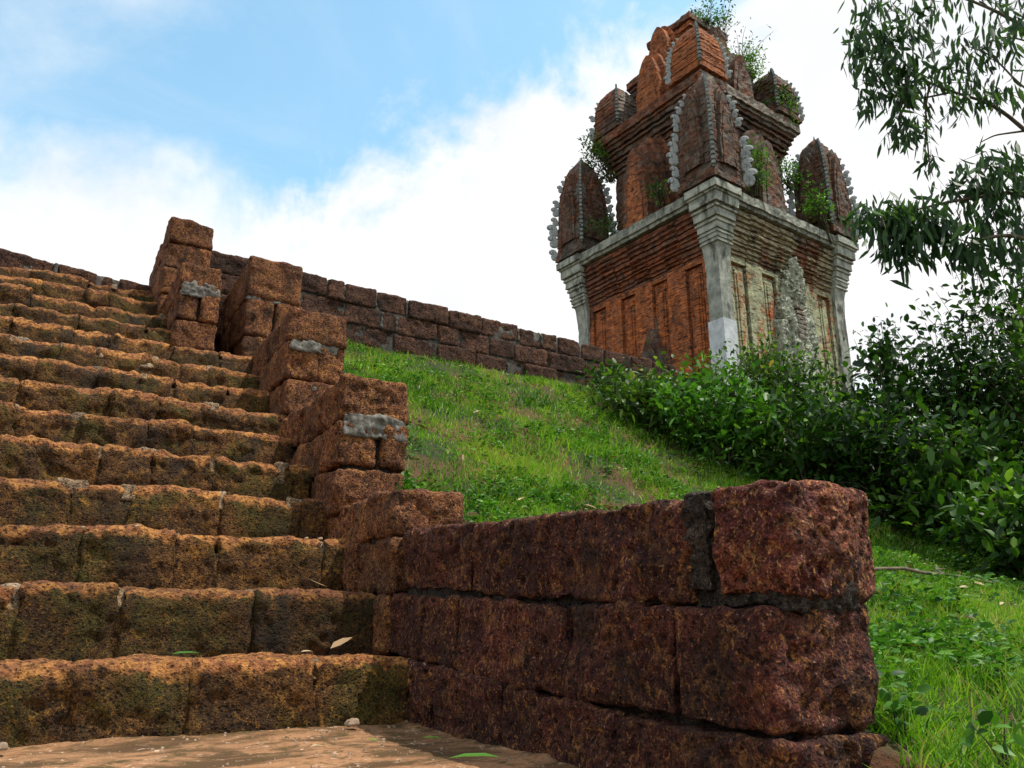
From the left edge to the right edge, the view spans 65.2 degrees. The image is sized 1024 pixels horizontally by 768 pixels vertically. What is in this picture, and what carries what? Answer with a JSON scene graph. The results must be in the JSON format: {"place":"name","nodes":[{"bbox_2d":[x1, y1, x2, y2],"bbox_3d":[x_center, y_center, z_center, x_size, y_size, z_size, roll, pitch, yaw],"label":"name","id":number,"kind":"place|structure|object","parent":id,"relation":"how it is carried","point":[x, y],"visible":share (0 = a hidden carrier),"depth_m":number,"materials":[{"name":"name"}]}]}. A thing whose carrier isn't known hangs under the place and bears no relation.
{"place":"outdoors","nodes":[
{"label":"outdoors","id":0,"kind":"place"},
{"bbox_2d":[0,722,577,767],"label":"floor","id":1,"kind":"structure","parent":0,"point":[219,750],"depth_m":2.75,"materials":[{"name":"brown stone"}]},
{"bbox_2d":[0,742,7,750],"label":"pebble","id":2,"kind":"object","parent":1,"relation":"on","point":[3,745],"visible":1,"depth_m":2.65,"materials":[{"name":"stone"}]},
{"bbox_2d":[1,720,572,767],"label":"grit","id":3,"kind":"object","parent":1,"relation":"on","point":[350,753],"visible":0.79,"depth_m":2.88,"materials":[{"name":"gravel"}]},
{"bbox_2d":[344,718,359,726],"bbox_3d":[-0.662,1.399,3.307,0.057,0.034,0.045,10,-19,-29],"label":"pebble","id":4,"kind":"object","parent":1,"relation":"on","point":[350,722],"visible":1,"depth_m":3.30,"materials":[{"name":"stone"}]},
{"bbox_2d":[450,753,498,757],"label":"fallen leaf","id":5,"kind":"object","parent":1,"relation":"on","point":[473,754],"visible":1,"depth_m":2.38,"materials":[{"name":"green plant"}]},
{"bbox_2d":[0,0,1023,438],"label":"sky","id":6,"kind":"structure","parent":0,"point":[416,150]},
{"bbox_2d":[214,338,1023,767],"bbox_3d":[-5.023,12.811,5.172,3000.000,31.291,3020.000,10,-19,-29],"label":"ground","id":7,"kind":"structure","parent":0,"point":[884,756],"depth_m":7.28,"materials":[{"name":"green plant"}]},
{"bbox_2d":[0,248,151,290],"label":"boundary wall","id":8,"kind":"structure","parent":7,"relation":"on","point":[9,259],"depth_m":9.05,"materials":[{"name":"brown stone"}]},
{"bbox_2d":[0,267,409,747],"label":"staircase","id":9,"kind":"structure","parent":7,"relation":"on","point":[118,420],"depth_m":4.12,"materials":[{"name":"brown stone"}]},
{"bbox_2d":[173,651,196,653],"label":"fallen leaf","id":10,"kind":"object","parent":9,"relation":"on","point":[185,652],"visible":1,"depth_m":3.27,"materials":[{"name":"green plant"}]},
{"bbox_2d":[149,217,463,656],"bbox_3d":[-2.442,-0.012,7.283,1.386,4.578,6.959,10,-19,-29],"label":"stair balustrade","id":11,"kind":"object","parent":9,"relation":"on","point":[347,434],"visible":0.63,"depth_m":5.63,"materials":[{"name":"brown stone"}]},
{"bbox_2d":[331,637,351,647],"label":"fallen leaf","id":12,"kind":"object","parent":9,"relation":"on","point":[339,642],"visible":1,"depth_m":3.65,"materials":[{"name":"beige plant"}]},
{"bbox_2d":[210,250,675,386],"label":"boundary wall","id":13,"kind":"structure","parent":7,"relation":"on","point":[390,323],"depth_m":10.78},
{"bbox_2d":[577,360,642,401],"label":"bush","id":14,"kind":"object","parent":7,"relation":"on","point":[606,373],"visible":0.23,"depth_m":10.78,"materials":[{"name":"green plant"}]},
{"bbox_2d":[575,339,691,441],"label":"bush","id":15,"kind":"object","parent":7,"relation":"on","point":[627,398],"visible":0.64,"depth_m":9.59,"materials":[{"name":"green plant"}]},
{"bbox_2d":[390,479,887,767],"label":"retaining wall","id":16,"kind":"structure","parent":7,"relation":"on","point":[723,627],"depth_m":2.25,"materials":[{"name":"brown stone"}]},
{"bbox_2d":[633,364,730,408],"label":"bush","id":17,"kind":"object","parent":7,"relation":"on","point":[685,377],"visible":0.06,"depth_m":11.75,"materials":[{"name":"green plant"}]},
{"bbox_2d":[344,337,1023,743],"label":"weeds","id":18,"kind":"object","parent":7,"relation":"on","point":[992,651],"visible":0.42,"depth_m":5.43,"materials":[{"name":"green plant"}]},
{"bbox_2d":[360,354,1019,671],"bbox_3d":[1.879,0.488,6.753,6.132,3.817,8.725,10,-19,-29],"label":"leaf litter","id":19,"kind":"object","parent":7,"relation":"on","point":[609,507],"visible":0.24,"depth_m":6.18,"materials":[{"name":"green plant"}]},
{"bbox_2d":[547,11,864,400],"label":"temple tower","id":20,"kind":"structure","parent":7,"relation":"on","point":[712,254],"depth_m":21.37,"materials":[{"name":"orange brick"}]},
{"bbox_2d":[571,128,617,189],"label":"climbing plant","id":21,"kind":"object","parent":20,"relation":"attached to","point":[604,166],"visible":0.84,"depth_m":24.17,"materials":[{"name":"green plant"}]},
{"bbox_2d":[578,206,622,240],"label":"rooted shrub","id":22,"kind":"object","parent":20,"relation":"on","point":[603,235],"visible":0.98,"depth_m":22.53,"materials":[{"name":"green plant"}]},
{"bbox_2d":[640,166,674,208],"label":"rooted shrub","id":23,"kind":"object","parent":20,"relation":"on","point":[658,197],"visible":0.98,"depth_m":20.77,"materials":[{"name":"green plant"}]},
{"bbox_2d":[690,0,735,30],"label":"tuft","id":24,"kind":"object","parent":20,"relation":"on","point":[709,19],"visible":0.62,"depth_m":24.30,"materials":[{"name":"green plant"}]},
{"bbox_2d":[690,0,739,38],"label":"sapling","id":25,"kind":"object","parent":20,"relation":"on","point":[691,11],"visible":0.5,"depth_m":24.57,"materials":[{"name":"green plant"}]},
{"bbox_2d":[726,36,768,84],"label":"tuft","id":26,"kind":"object","parent":20,"relation":"on","point":[749,57],"visible":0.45,"depth_m":23.80,"materials":[{"name":"green plant"}]},
{"bbox_2d":[728,17,776,62],"bbox_3d":[7.405,-10.338,24.811,1.214,1.563,1.680,2,-17,-6],"label":"sapling","id":27,"kind":"object","parent":20,"relation":"on","point":[739,52],"visible":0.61,"depth_m":24.73,"materials":[{"name":"green plant"}]},
{"bbox_2d":[741,130,777,198],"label":"rooted shrub","id":28,"kind":"object","parent":20,"relation":"on","point":[756,188],"visible":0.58,"depth_m":20.44,"materials":[{"name":"green plant"}]},
{"bbox_2d":[755,81,799,106],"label":"rooted shrub","id":29,"kind":"object","parent":20,"relation":"on","point":[794,98],"visible":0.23,"depth_m":23.53,"materials":[{"name":"green plant"}]},
{"bbox_2d":[764,87,800,124],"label":"rooted shrub","id":30,"kind":"object","parent":20,"relation":"on","point":[783,95],"visible":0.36,"depth_m":23.36,"materials":[{"name":"green plant"}]},
{"bbox_2d":[777,150,802,201],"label":"rooted shrub","id":31,"kind":"object","parent":20,"relation":"on","point":[784,180],"visible":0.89,"depth_m":22.93,"materials":[{"name":"green plant"}]},
{"bbox_2d":[794,179,835,229],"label":"rooted shrub","id":32,"kind":"object","parent":20,"relation":"on","point":[808,209],"visible":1,"depth_m":21.75,"materials":[{"name":"green plant"}]},
{"bbox_2d":[798,169,834,244],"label":"tall weed","id":33,"kind":"object","parent":20,"relation":"on","point":[826,229],"visible":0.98,"depth_m":21.67,"materials":[{"name":"green plant"}]},
{"bbox_2d":[641,353,794,468],"bbox_3d":[2.361,0.414,9.322,1.714,1.640,1.473,-5,-17,16],"label":"bush","id":34,"kind":"object","parent":7,"relation":"on","point":[697,423],"visible":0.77,"depth_m":9.08,"materials":[{"name":"green plant"}]},
{"bbox_2d":[683,331,816,423],"bbox_3d":[3.465,0.100,11.740,1.874,1.709,1.990,10,-19,-29],"label":"bush","id":35,"kind":"object","parent":7,"relation":"on","point":[747,366],"visible":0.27,"depth_m":11.49,"materials":[{"name":"green plant"}]},
{"bbox_2d":[717,352,817,395],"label":"bush","id":36,"kind":"object","parent":7,"relation":"on","point":[784,373],"depth_m":13.52,"materials":[{"name":"green plant"}]},
{"bbox_2d":[731,329,849,434],"bbox_3d":[4.015,0.187,11.922,1.902,2.090,2.112,10,-19,-29],"label":"bush","id":37,"kind":"object","parent":7,"relation":"on","point":[819,377],"visible":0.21,"depth_m":11.54,"materials":[{"name":"green plant"}]},
{"bbox_2d":[576,365,1023,581],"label":"undergrowth","id":38,"kind":"object","parent":7,"relation":"on","point":[746,474],"visible":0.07,"depth_m":8.41,"materials":[{"name":"green plant"}]},
{"bbox_2d":[716,361,899,484],"bbox_3d":[3.259,0.583,8.790,1.850,1.880,1.637,-8,-19,25],"label":"bush","id":39,"kind":"object","parent":7,"relation":"on","point":[796,458],"visible":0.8,"depth_m":8.64,"materials":[{"name":"green plant"}]},
{"bbox_2d":[786,346,919,459],"bbox_3d":[4.440,0.651,10.446,1.989,2.239,1.987,10,-19,-29],"label":"bush","id":40,"kind":"object","parent":7,"relation":"on","point":[858,388],"visible":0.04,"depth_m":10.35,"materials":[{"name":"green plant"}]},
{"bbox_2d":[800,375,963,519],"bbox_3d":[3.940,0.727,8.741,1.786,1.743,1.597,-5,-18,17],"label":"bush","id":41,"kind":"object","parent":7,"relation":"on","point":[874,459],"visible":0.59,"depth_m":8.47,"materials":[{"name":"green plant"}]},
{"bbox_2d":[848,302,929,503],"bbox_3d":[4.654,0.368,9.732,1.053,2.761,1.083,-15,-22,40],"label":"bush","id":42,"kind":"object","parent":7,"relation":"on","point":[883,351],"visible":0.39,"depth_m":9.88,"materials":[{"name":"green plant"}]},
{"bbox_2d":[843,316,941,451],"bbox_3d":[5.816,0.256,12.428,1.436,2.514,1.815,2,-17,-6],"label":"bush","id":43,"kind":"object","parent":7,"relation":"on","point":[894,356],"visible":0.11,"depth_m":12.34,"materials":[{"name":"green plant"}]},
{"bbox_2d":[879,672,927,755],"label":"weed plant","id":44,"kind":"object","parent":7,"relation":"on","point":[920,710],"visible":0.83,"depth_m":2.03,"materials":[{"name":"green plant"}]},
{"bbox_2d":[833,0,1023,318],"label":"eucalyptus tree","id":45,"kind":"object","parent":7,"relation":"on","point":[897,227],"visible":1,"depth_m":8.79,"materials":[{"name":"green plant"}]},
{"bbox_2d":[860,373,1023,557],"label":"bush","id":46,"kind":"object","parent":7,"relation":"on","point":[940,461],"visible":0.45,"depth_m":7.71,"materials":[{"name":"green plant"}]},
{"bbox_2d":[874,567,1022,589],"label":"fallen twig","id":47,"kind":"object","parent":7,"relation":"on","point":[906,569],"visible":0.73,"depth_m":5.61,"materials":[{"name":"wood"}]},
{"bbox_2d":[880,266,1023,472],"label":"bush","id":48,"kind":"object","parent":7,"relation":"on","point":[944,383],"visible":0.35,"depth_m":9.52,"materials":[{"name":"green plant"}]},
{"bbox_2d":[893,204,1023,441],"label":"bush","id":49,"kind":"object","parent":7,"relation":"on","point":[1002,314],"visible":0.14,"depth_m":11.02,"materials":[{"name":"green plant"}]},
{"bbox_2d":[902,429,1023,582],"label":"bush","id":50,"kind":"object","parent":7,"relation":"on","point":[993,536],"visible":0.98,"depth_m":6.37,"materials":[{"name":"green plant"}]},
{"bbox_2d":[949,273,1023,476],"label":"bush","id":51,"kind":"object","parent":7,"relation":"on","point":[1016,338],"visible":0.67,"depth_m":8.87,"materials":[{"name":"green plant"}]},
{"bbox_2d":[960,708,1023,767],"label":"weed plant","id":52,"kind":"object","parent":7,"relation":"on","point":[983,718],"visible":0.95,"depth_m":1.82,"materials":[{"name":"green plant"}]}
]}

